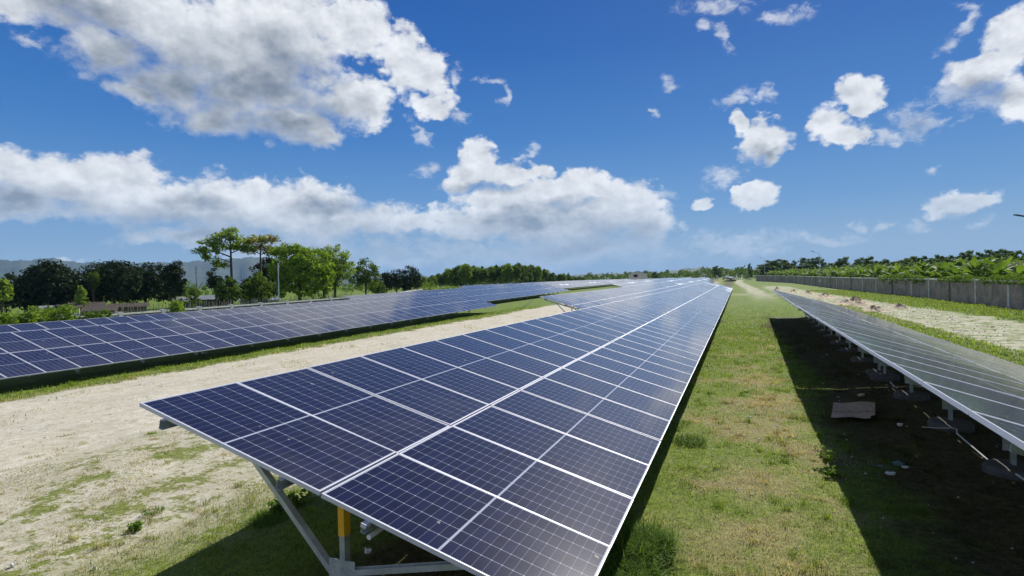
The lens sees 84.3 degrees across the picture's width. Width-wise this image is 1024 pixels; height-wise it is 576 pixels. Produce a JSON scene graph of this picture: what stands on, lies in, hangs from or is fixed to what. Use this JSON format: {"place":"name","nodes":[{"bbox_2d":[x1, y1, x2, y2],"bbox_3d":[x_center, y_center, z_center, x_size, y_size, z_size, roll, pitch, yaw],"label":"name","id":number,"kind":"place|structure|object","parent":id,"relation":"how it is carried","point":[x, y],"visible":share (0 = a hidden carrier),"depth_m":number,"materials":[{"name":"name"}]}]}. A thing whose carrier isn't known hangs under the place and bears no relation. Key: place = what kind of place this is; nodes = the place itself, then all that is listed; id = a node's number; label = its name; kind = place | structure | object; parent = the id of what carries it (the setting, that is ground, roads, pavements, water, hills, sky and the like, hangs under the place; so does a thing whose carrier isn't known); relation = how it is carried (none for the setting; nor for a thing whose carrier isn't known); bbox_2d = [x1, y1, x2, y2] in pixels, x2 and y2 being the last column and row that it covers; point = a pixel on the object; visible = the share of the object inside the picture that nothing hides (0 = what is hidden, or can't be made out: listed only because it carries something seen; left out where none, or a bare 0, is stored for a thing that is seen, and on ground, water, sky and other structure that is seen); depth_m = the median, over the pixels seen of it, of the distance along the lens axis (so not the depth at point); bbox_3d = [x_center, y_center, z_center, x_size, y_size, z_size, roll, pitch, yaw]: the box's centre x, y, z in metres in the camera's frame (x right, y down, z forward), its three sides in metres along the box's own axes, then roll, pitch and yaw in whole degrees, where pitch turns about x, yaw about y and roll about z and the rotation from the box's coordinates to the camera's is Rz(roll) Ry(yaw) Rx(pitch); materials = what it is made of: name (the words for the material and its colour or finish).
{"place":"outdoors","nodes":[
{"label":"outdoors","id":0,"kind":"place"},
{"bbox_2d":[0,257,405,288],"bbox_3d":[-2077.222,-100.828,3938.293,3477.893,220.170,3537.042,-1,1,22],"label":"hills","id":1,"kind":"structure","parent":0,"point":[240,268],"depth_m":3321.53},
{"bbox_2d":[0,303,575,510],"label":"sandy track","id":2,"kind":"structure","parent":0,"point":[97,405],"depth_m":14.69,"materials":[{"name":"beige sand"}]},
{"bbox_2d":[0,311,554,559],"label":"track stones","id":3,"kind":"object","parent":2,"relation":"on","point":[140,430],"visible":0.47,"depth_m":11.52,"materials":[{"name":"stone"}]},
{"bbox_2d":[0,277,1023,575],"bbox_3d":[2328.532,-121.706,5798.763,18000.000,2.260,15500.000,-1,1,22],"label":"ground","id":4,"kind":"structure","parent":0,"point":[26,529],"depth_m":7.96,"materials":[{"name":"green plant"}]},
{"bbox_2d":[0,277,14,313],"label":"tree","id":5,"kind":"object","parent":4,"relation":"on","point":[5,291],"visible":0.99,"depth_m":65.30,"materials":[{"name":"green plant"}]},
{"bbox_2d":[0,311,20,324],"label":"bush","id":6,"kind":"object","parent":4,"relation":"on","point":[6,318],"visible":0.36,"depth_m":34.74,"materials":[{"name":"green plant"}]},
{"bbox_2d":[0,323,46,332],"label":"solar array","id":7,"kind":"object","parent":4,"relation":"on","point":[18,327],"visible":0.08,"depth_m":27.82,"materials":[{"name":"glass"}]},
{"bbox_2d":[13,305,48,323],"bbox_3d":[-30.991,2.348,36.239,2.098,2.543,2.185,-1,1,0],"label":"bush","id":8,"kind":"object","parent":4,"relation":"on","point":[29,316],"visible":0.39,"depth_m":35.90,"materials":[{"name":"green plant"}]},
{"bbox_2d":[0,272,66,311],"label":"tree","id":9,"kind":"object","parent":4,"relation":"on","point":[20,291],"visible":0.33,"depth_m":73.65,"materials":[{"name":"green plant"}]},
{"bbox_2d":[17,259,95,308],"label":"tree","id":10,"kind":"object","parent":4,"relation":"on","point":[63,281],"visible":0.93,"depth_m":74.60,"materials":[{"name":"green plant"}]},
{"bbox_2d":[39,304,79,321],"bbox_3d":[-30.407,2.308,37.911,2.448,2.530,2.120,-1,1,22],"label":"bush","id":11,"kind":"object","parent":4,"relation":"on","point":[67,312],"visible":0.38,"depth_m":37.72,"materials":[{"name":"green plant"}]},
{"bbox_2d":[73,285,88,312],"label":"tree","id":12,"kind":"object","parent":4,"relation":"on","point":[80,296],"visible":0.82,"depth_m":71.40,"materials":[{"name":"green plant"}]},
{"bbox_2d":[68,302,105,315],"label":"hut","id":13,"kind":"object","parent":4,"relation":"on","point":[92,304],"visible":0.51,"depth_m":73.27,"materials":[{"name":"metal"}]},
{"bbox_2d":[83,269,103,301],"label":"tree","id":14,"kind":"object","parent":4,"relation":"on","point":[94,284],"visible":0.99,"depth_m":77.10,"materials":[{"name":"green plant"}]},
{"bbox_2d":[77,308,113,319],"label":"bush","id":15,"kind":"object","parent":4,"relation":"on","point":[95,314],"visible":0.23,"depth_m":38.96,"materials":[{"name":"green plant"}]},
{"bbox_2d":[80,306,120,314],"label":"hut","id":16,"kind":"object","parent":4,"relation":"on","point":[112,308],"visible":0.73,"depth_m":67.31,"materials":[{"name":"metal"}]},
{"bbox_2d":[77,259,144,303],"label":"tree","id":17,"kind":"object","parent":4,"relation":"on","point":[121,280],"visible":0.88,"depth_m":80.24,"materials":[{"name":"green plant"}]},
{"bbox_2d":[0,320,234,379],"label":"solar array","id":18,"kind":"object","parent":4,"relation":"on","point":[28,353],"visible":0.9,"depth_m":23.34,"materials":[{"name":"glass"}]},
{"bbox_2d":[107,302,149,312],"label":"hut","id":19,"kind":"object","parent":4,"relation":"on","point":[127,305],"visible":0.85,"depth_m":75.39,"materials":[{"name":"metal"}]},
{"bbox_2d":[127,520,143,531],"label":"weed","id":20,"kind":"object","parent":4,"relation":"on","point":[135,526],"visible":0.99,"depth_m":7.04,"materials":[{"name":"green plant"}]},
{"bbox_2d":[117,262,180,303],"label":"tree","id":21,"kind":"object","parent":4,"relation":"on","point":[152,281],"visible":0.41,"depth_m":86.12,"materials":[{"name":"green plant"}]},
{"bbox_2d":[138,505,165,516],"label":"grass tuft","id":22,"kind":"object","parent":4,"relation":"on","point":[157,509],"visible":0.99,"depth_m":7.61,"materials":[{"name":"green plant"}]},
{"bbox_2d":[159,260,187,299],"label":"tree","id":23,"kind":"object","parent":4,"relation":"on","point":[175,282],"visible":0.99,"depth_m":81.90,"materials":[{"name":"green plant"}]},
{"bbox_2d":[167,300,185,312],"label":"bush","id":24,"kind":"object","parent":4,"relation":"on","point":[176,305],"visible":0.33,"depth_m":43.20,"materials":[{"name":"green plant"}]},
{"bbox_2d":[9,292,351,317],"bbox_3d":[-31.756,2.230,59.102,0.223,2.338,46.090,-1,1,23],"label":"bamboo fence","id":25,"kind":"object","parent":4,"relation":"on","point":[153,309],"visible":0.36,"depth_m":58.95,"materials":[{"name":"brown wood"}]},
{"bbox_2d":[178,286,202,307],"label":"bush","id":26,"kind":"object","parent":4,"relation":"on","point":[194,293],"visible":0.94,"depth_m":79.85,"materials":[{"name":"green plant"}]},
{"bbox_2d":[36,298,374,328],"bbox_3d":[-17.154,2.517,40.953,4.371,2.358,27.740,-1,1,22],"label":"solar array","id":27,"kind":"object","parent":4,"relation":"on","point":[120,320],"visible":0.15,"depth_m":35.82,"materials":[{"name":"glass"}]},
{"bbox_2d":[18,279,402,302],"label":"scrub","id":28,"kind":"object","parent":4,"relation":"on","point":[205,288],"visible":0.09,"depth_m":210.51,"materials":[{"name":"green plant"}]},
{"bbox_2d":[205,268,222,306],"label":"tree","id":29,"kind":"object","parent":4,"relation":"on","point":[211,282],"visible":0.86,"depth_m":77.33,"materials":[{"name":"green plant"}]},
{"bbox_2d":[200,295,230,306],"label":"hut","id":30,"kind":"object","parent":4,"relation":"on","point":[209,298],"visible":0.46,"depth_m":90.58,"materials":[{"name":"grey metal"}]},
{"bbox_2d":[190,226,256,303],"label":"tree","id":31,"kind":"object","parent":4,"relation":"on","point":[228,235],"visible":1,"depth_m":74.39,"materials":[{"name":"green plant"}]},
{"bbox_2d":[214,275,245,303],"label":"tree","id":32,"kind":"object","parent":4,"relation":"on","point":[221,290],"visible":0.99,"depth_m":72.67,"materials":[{"name":"green plant"}]},
{"bbox_2d":[45,288,422,320],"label":"wall","id":33,"kind":"structure","parent":4,"relation":"on","point":[199,308],"depth_m":53.88,"materials":[{"name":"concrete"}]},
{"bbox_2d":[238,275,259,304],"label":"tree","id":34,"kind":"object","parent":4,"relation":"on","point":[241,291],"visible":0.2,"depth_m":79.24,"materials":[{"name":"green plant"}]},
{"bbox_2d":[242,271,273,301],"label":"tree","id":35,"kind":"object","parent":4,"relation":"on","point":[258,282],"visible":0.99,"depth_m":76.07,"materials":[{"name":"green plant"}]},
{"bbox_2d":[237,233,281,301],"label":"tree","id":36,"kind":"object","parent":4,"relation":"on","point":[257,239],"visible":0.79,"depth_m":78.50,"materials":[{"name":"green plant"}]},
{"bbox_2d":[239,507,289,529],"bbox_3d":[-3.087,2.896,7.186,0.672,0.155,0.763,-1,1,22],"label":"grass tuft","id":37,"kind":"object","parent":4,"relation":"on","point":[269,515],"visible":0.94,"depth_m":7.17,"materials":[{"name":"green plant"}]},
{"bbox_2d":[249,257,280,301],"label":"tree","id":38,"kind":"object","parent":4,"relation":"on","point":[265,273],"visible":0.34,"depth_m":81.86,"materials":[{"name":"green plant"}]},
{"bbox_2d":[266,493,294,511],"bbox_3d":[-3.076,2.851,7.481,0.329,0.244,0.411,-1,1,34],"label":"weed","id":39,"kind":"object","parent":4,"relation":"on","point":[276,505],"visible":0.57,"depth_m":7.44,"materials":[{"name":"green plant"}]},
{"bbox_2d":[285,488,312,506],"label":"weed","id":40,"kind":"object","parent":4,"relation":"on","point":[301,499],"visible":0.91,"depth_m":7.67,"materials":[{"name":"green plant"}]},
{"bbox_2d":[266,242,335,300],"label":"tree","id":41,"kind":"object","parent":4,"relation":"on","point":[292,267],"visible":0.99,"depth_m":71.21,"materials":[{"name":"green plant"}]},
{"bbox_2d":[301,253,344,296],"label":"tree","id":42,"kind":"object","parent":4,"relation":"on","point":[337,277],"visible":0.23,"depth_m":76.49,"materials":[{"name":"green plant"}]},
{"bbox_2d":[173,294,497,352],"bbox_3d":[-9.399,2.255,43.230,4.373,2.356,32.344,-1,1,22],"label":"solar array","id":43,"kind":"object","parent":4,"relation":"on","point":[241,329],"visible":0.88,"depth_m":35.89,"materials":[{"name":"glass"}]},
{"bbox_2d":[317,244,357,297],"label":"tree","id":44,"kind":"object","parent":4,"relation":"on","point":[344,264],"visible":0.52,"depth_m":79.86,"materials":[{"name":"green plant"}]},
{"bbox_2d":[348,257,381,293],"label":"tree","id":45,"kind":"object","parent":4,"relation":"on","point":[365,275],"visible":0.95,"depth_m":96.62,"materials":[{"name":"green plant"}]},
{"bbox_2d":[370,277,386,293],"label":"tree","id":46,"kind":"object","parent":4,"relation":"on","point":[380,288],"visible":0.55,"depth_m":100.75,"materials":[{"name":"green plant"}]},
{"bbox_2d":[378,272,394,292],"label":"tree","id":47,"kind":"object","parent":4,"relation":"on","point":[386,279],"visible":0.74,"depth_m":114.72,"materials":[{"name":"green plant"}]},
{"bbox_2d":[389,269,401,291],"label":"tree","id":48,"kind":"object","parent":4,"relation":"on","point":[395,277],"visible":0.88,"depth_m":115.22,"materials":[{"name":"green plant"}]},
{"bbox_2d":[343,288,466,298],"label":"solar array","id":49,"kind":"object","parent":4,"relation":"on","point":[397,294],"visible":0.18,"depth_m":70.62,"materials":[{"name":"glass"}]},
{"bbox_2d":[398,266,424,290],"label":"tree","id":50,"kind":"object","parent":4,"relation":"on","point":[414,277],"visible":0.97,"depth_m":109.16,"materials":[{"name":"green plant"}]},
{"bbox_2d":[139,299,716,575],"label":"solar array","id":51,"kind":"object","parent":4,"relation":"on","point":[527,448],"visible":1,"depth_m":6.40,"materials":[{"name":"glass"}]},
{"bbox_2d":[367,289,513,301],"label":"solar array","id":52,"kind":"object","parent":4,"relation":"on","point":[485,295],"visible":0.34,"depth_m":71.34,"materials":[{"name":"glass"}]},
{"bbox_2d":[441,268,454,284],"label":"forest tree","id":53,"kind":"object","parent":4,"relation":"on","point":[447,280],"visible":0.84,"depth_m":162.36,"materials":[{"name":"green plant"}]},
{"bbox_2d":[452,265,463,286],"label":"forest tree","id":54,"kind":"object","parent":4,"relation":"on","point":[455,272],"visible":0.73,"depth_m":163.42,"materials":[{"name":"green plant"}]},
{"bbox_2d":[458,263,472,285],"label":"forest tree","id":55,"kind":"object","parent":4,"relation":"on","point":[467,269],"visible":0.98,"depth_m":161.60,"materials":[{"name":"green plant"}]},
{"bbox_2d":[478,269,489,284],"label":"forest tree","id":56,"kind":"object","parent":4,"relation":"on","point":[484,274],"visible":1,"depth_m":162.46,"materials":[{"name":"green plant"}]},
{"bbox_2d":[486,267,497,283],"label":"forest tree","id":57,"kind":"object","parent":4,"relation":"on","point":[493,275],"visible":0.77,"depth_m":167.93,"materials":[{"name":"green plant"}]},
{"bbox_2d":[460,284,527,290],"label":"solar array","id":58,"kind":"object","parent":4,"relation":"on","point":[487,287],"visible":0.2,"depth_m":96.71,"materials":[{"name":"glass"}]},
{"bbox_2d":[500,263,514,283],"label":"forest tree","id":59,"kind":"object","parent":4,"relation":"on","point":[508,270],"visible":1,"depth_m":162.76,"materials":[{"name":"green plant"}]},
{"bbox_2d":[513,262,528,282],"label":"forest tree","id":60,"kind":"object","parent":4,"relation":"on","point":[524,273],"visible":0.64,"depth_m":169.50,"materials":[{"name":"green plant"}]},
{"bbox_2d":[487,284,569,300],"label":"solar array","id":61,"kind":"object","parent":4,"relation":"on","point":[525,291],"visible":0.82,"depth_m":89.77,"materials":[{"name":"glass"}]},
{"bbox_2d":[533,266,541,281],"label":"forest tree","id":62,"kind":"object","parent":4,"relation":"on","point":[538,273],"visible":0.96,"depth_m":190.62,"materials":[{"name":"green plant"}]},
{"bbox_2d":[524,282,579,289],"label":"solar array","id":63,"kind":"object","parent":4,"relation":"on","point":[563,285],"visible":0.56,"depth_m":128.60,"materials":[{"name":"glass"}]},
{"bbox_2d":[565,281,604,289],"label":"solar array","id":64,"kind":"object","parent":4,"relation":"on","point":[585,283],"visible":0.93,"depth_m":148.94,"materials":[{"name":"glass"}]},
{"bbox_2d":[355,265,818,287],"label":"wood","id":65,"kind":"object","parent":4,"relation":"on","point":[738,272],"visible":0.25,"depth_m":382.81,"materials":[{"name":"green plant"}]},
{"bbox_2d":[540,288,644,311],"bbox_3d":[9.090,1.403,50.517,4.371,2.358,27.740,-1,1,22],"label":"solar array","id":66,"kind":"object","parent":4,"relation":"on","point":[581,300],"visible":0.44,"depth_m":45.29,"materials":[{"name":"glass"}]},
{"bbox_2d":[605,280,643,287],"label":"solar array","id":67,"kind":"object","parent":4,"relation":"on","point":[625,283],"visible":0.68,"depth_m":128.45,"materials":[{"name":"glass"}]},
{"bbox_2d":[599,541,672,575],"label":"grass tuft","id":68,"kind":"object","parent":4,"relation":"on","point":[633,569],"visible":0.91,"depth_m":5.63,"materials":[{"name":"green plant"}]},
{"bbox_2d":[628,271,647,278],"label":"shed","id":69,"kind":"structure","parent":4,"relation":"on","point":[638,275],"depth_m":251.25,"materials":[{"name":"grey metal"}]},
{"bbox_2d":[620,283,673,294],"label":"solar array","id":70,"kind":"object","parent":4,"relation":"on","point":[648,289],"visible":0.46,"depth_m":73.46,"materials":[{"name":"glass"}]},
{"bbox_2d":[609,510,697,573],"bbox_3d":[1.339,2.691,6.170,1.467,0.354,1.385,-1,1,22],"label":"grass tuft","id":71,"kind":"object","parent":4,"relation":"on","point":[643,538],"visible":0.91,"depth_m":6.05,"materials":[{"name":"green plant"}]},
{"bbox_2d":[654,281,689,288],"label":"solar array","id":72,"kind":"object","parent":4,"relation":"on","point":[674,284],"visible":0.66,"depth_m":100.03,"materials":[{"name":"glass"}]},
{"bbox_2d":[631,288,726,322],"bbox_3d":[13.255,1.435,41.665,4.371,2.356,26.579,-1,1,22],"label":"solar array","id":73,"kind":"object","parent":4,"relation":"on","point":[705,307],"visible":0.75,"depth_m":36.39,"materials":[{"name":"glass"}]},
{"bbox_2d":[670,433,705,445],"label":"grass tuft","id":74,"kind":"object","parent":4,"relation":"on","point":[692,441],"visible":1,"depth_m":10.15,"materials":[{"name":"green plant"}]},
{"bbox_2d":[679,284,730,300],"bbox_3d":[23.155,0.854,66.322,4.371,2.356,26.579,-1,1,22],"label":"solar array","id":75,"kind":"object","parent":4,"relation":"on","point":[711,291],"visible":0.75,"depth_m":62.95,"materials":[{"name":"glass"}]},
{"bbox_2d":[699,281,732,291],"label":"solar array","id":76,"kind":"object","parent":4,"relation":"on","point":[718,286],"visible":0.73,"depth_m":88.71,"materials":[{"name":"glass"}]},
{"bbox_2d":[754,263,780,275],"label":"tree","id":77,"kind":"object","parent":4,"relation":"on","point":[768,268],"visible":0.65,"depth_m":249.75,"materials":[{"name":"green plant"}]},
{"bbox_2d":[797,258,817,269],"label":"tree","id":78,"kind":"object","parent":4,"relation":"on","point":[811,262],"visible":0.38,"depth_m":242.73,"materials":[{"name":"green plant"}]},
{"bbox_2d":[813,444,839,465],"bbox_3d":[4.843,2.597,8.743,0.351,0.309,0.426,-1,1,22],"label":"weed","id":79,"kind":"object","parent":4,"relation":"on","point":[825,457],"visible":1,"depth_m":8.69,"materials":[{"name":"green plant"}]},
{"bbox_2d":[820,464,840,476],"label":"weed","id":80,"kind":"object","parent":4,"relation":"on","point":[833,472],"visible":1,"depth_m":8.20,"materials":[{"name":"green plant"}]},
{"bbox_2d":[834,256,850,267],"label":"tree","id":81,"kind":"object","parent":4,"relation":"on","point":[841,262],"visible":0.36,"depth_m":156.58,"materials":[{"name":"green plant"}]},
{"bbox_2d":[831,402,875,418],"bbox_3d":[7.193,2.577,11.905,0.788,0.087,1.983,-1,1,32],"label":"cardboard","id":82,"kind":"object","parent":4,"relation":"on","point":[857,409],"visible":1,"depth_m":11.96,"materials":[{"name":"grey cardboard"}]},
{"bbox_2d":[771,289,964,375],"bbox_3d":[15.507,1.443,27.743,4.371,2.358,25.426,-1,1,23],"label":"solar array","id":83,"kind":"object","parent":4,"relation":"on","point":[816,305],"visible":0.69,"depth_m":21.34,"materials":[{"name":"glass"}]},
{"bbox_2d":[864,265,886,277],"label":"banana plant","id":84,"kind":"object","parent":4,"relation":"on","point":[876,272],"visible":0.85,"depth_m":85.96,"materials":[{"name":"green plant"}]},
{"bbox_2d":[756,275,1023,309],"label":"perimeter wall","id":85,"kind":"structure","parent":4,"relation":"on","point":[976,291],"depth_m":60.10,"materials":[{"name":"weathered concrete"},{"name":"pale concrete"},{"name":"rough concrete"}]},
{"bbox_2d":[877,273,930,284],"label":"creeper","id":86,"kind":"object","parent":85,"relation":"attached to","point":[907,276],"visible":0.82,"depth_m":69.20,"materials":[{"name":"green plant"}]},
{"bbox_2d":[936,274,979,283],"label":"creeper","id":87,"kind":"object","parent":85,"relation":"attached to","point":[962,278],"visible":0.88,"depth_m":52.74,"materials":[{"name":"green plant"}]},
{"bbox_2d":[978,273,1023,286],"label":"creeper","id":88,"kind":"object","parent":85,"relation":"attached to","point":[1008,278],"visible":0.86,"depth_m":43.56,"materials":[{"name":"green plant"}]},
{"bbox_2d":[797,306,1023,481],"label":"solar array","id":89,"kind":"object","parent":4,"relation":"on","point":[986,390],"visible":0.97,"depth_m":8.04,"materials":[{"name":"glass"}]},
{"bbox_2d":[913,264,935,276],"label":"banana plant","id":90,"kind":"object","parent":4,"relation":"on","point":[928,268],"visible":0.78,"depth_m":67.73,"materials":[{"name":"green plant"}]},
{"bbox_2d":[930,259,959,276],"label":"banana plant","id":91,"kind":"object","parent":4,"relation":"on","point":[942,267],"visible":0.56,"depth_m":62.24,"materials":[{"name":"green plant"}]},
{"bbox_2d":[948,257,968,267],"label":"banana plant","id":92,"kind":"object","parent":4,"relation":"on","point":[959,262],"visible":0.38,"depth_m":67.79,"materials":[{"name":"green plant"}]},
{"bbox_2d":[958,255,998,277],"bbox_3d":[44.515,-0.874,53.837,3.175,4.566,2.728,-1,1,37],"label":"banana plant","id":93,"kind":"object","parent":4,"relation":"on","point":[975,263],"visible":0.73,"depth_m":53.63,"materials":[{"name":"green plant"}]},
{"bbox_2d":[973,258,1016,276],"bbox_3d":[42.293,-0.555,49.186,2.866,4.134,2.841,-2,1,-28],"label":"banana plant","id":94,"kind":"object","parent":4,"relation":"on","point":[999,267],"visible":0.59,"depth_m":49.01,"materials":[{"name":"green plant"}]},
{"bbox_2d":[978,256,1023,274],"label":"banana plant","id":95,"kind":"object","parent":4,"relation":"on","point":[993,263],"visible":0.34,"depth_m":50.41,"materials":[{"name":"green plant"}]},
{"bbox_2d":[1003,265,1023,278],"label":"banana plant","id":96,"kind":"object","parent":4,"relation":"on","point":[1018,270],"visible":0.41,"depth_m":45.99,"materials":[{"name":"green plant"}]},
{"bbox_2d":[0,0,1023,280],"label":"sky","id":97,"kind":"structure","parent":0,"point":[573,137],"materials":[{"name":"blue"}]},
{"bbox_2d":[421,267,766,279],"bbox_3d":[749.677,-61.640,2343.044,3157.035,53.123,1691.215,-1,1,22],"label":"hills","id":98,"kind":"structure","parent":0,"point":[672,271],"depth_m":2388.06,"materials":[{"name":"green plant"}]},
{"bbox_2d":[769,289,1023,349],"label":"sandy strip","id":99,"kind":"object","parent":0,"point":[1015,331],"visible":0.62,"depth_m":32.27,"materials":[{"name":"soil"}]},
{"bbox_2d":[834,296,875,305],"bbox_3d":[31.762,1.171,52.876,3.421,0.924,8.249,-1,1,22],"label":"soil heap","id":100,"kind":"object","parent":99,"relation":"on","point":[855,301],"visible":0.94,"depth_m":51.52,"materials":[{"name":"beige soil"}]},
{"bbox_2d":[862,305,889,312],"bbox_3d":[28.007,1.566,43.799,2.272,0.565,4.269,-1,1,22],"label":"soil heap","id":101,"kind":"object","parent":99,"relation":"on","point":[874,308],"visible":0.88,"depth_m":42.79,"materials":[{"name":"beige soil"}]},
{"bbox_2d":[817,297,1020,363],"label":"strip stones","id":102,"kind":"object","parent":99,"relation":"on","point":[946,326],"visible":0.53,"depth_m":31.50,"materials":[{"name":"stone"}]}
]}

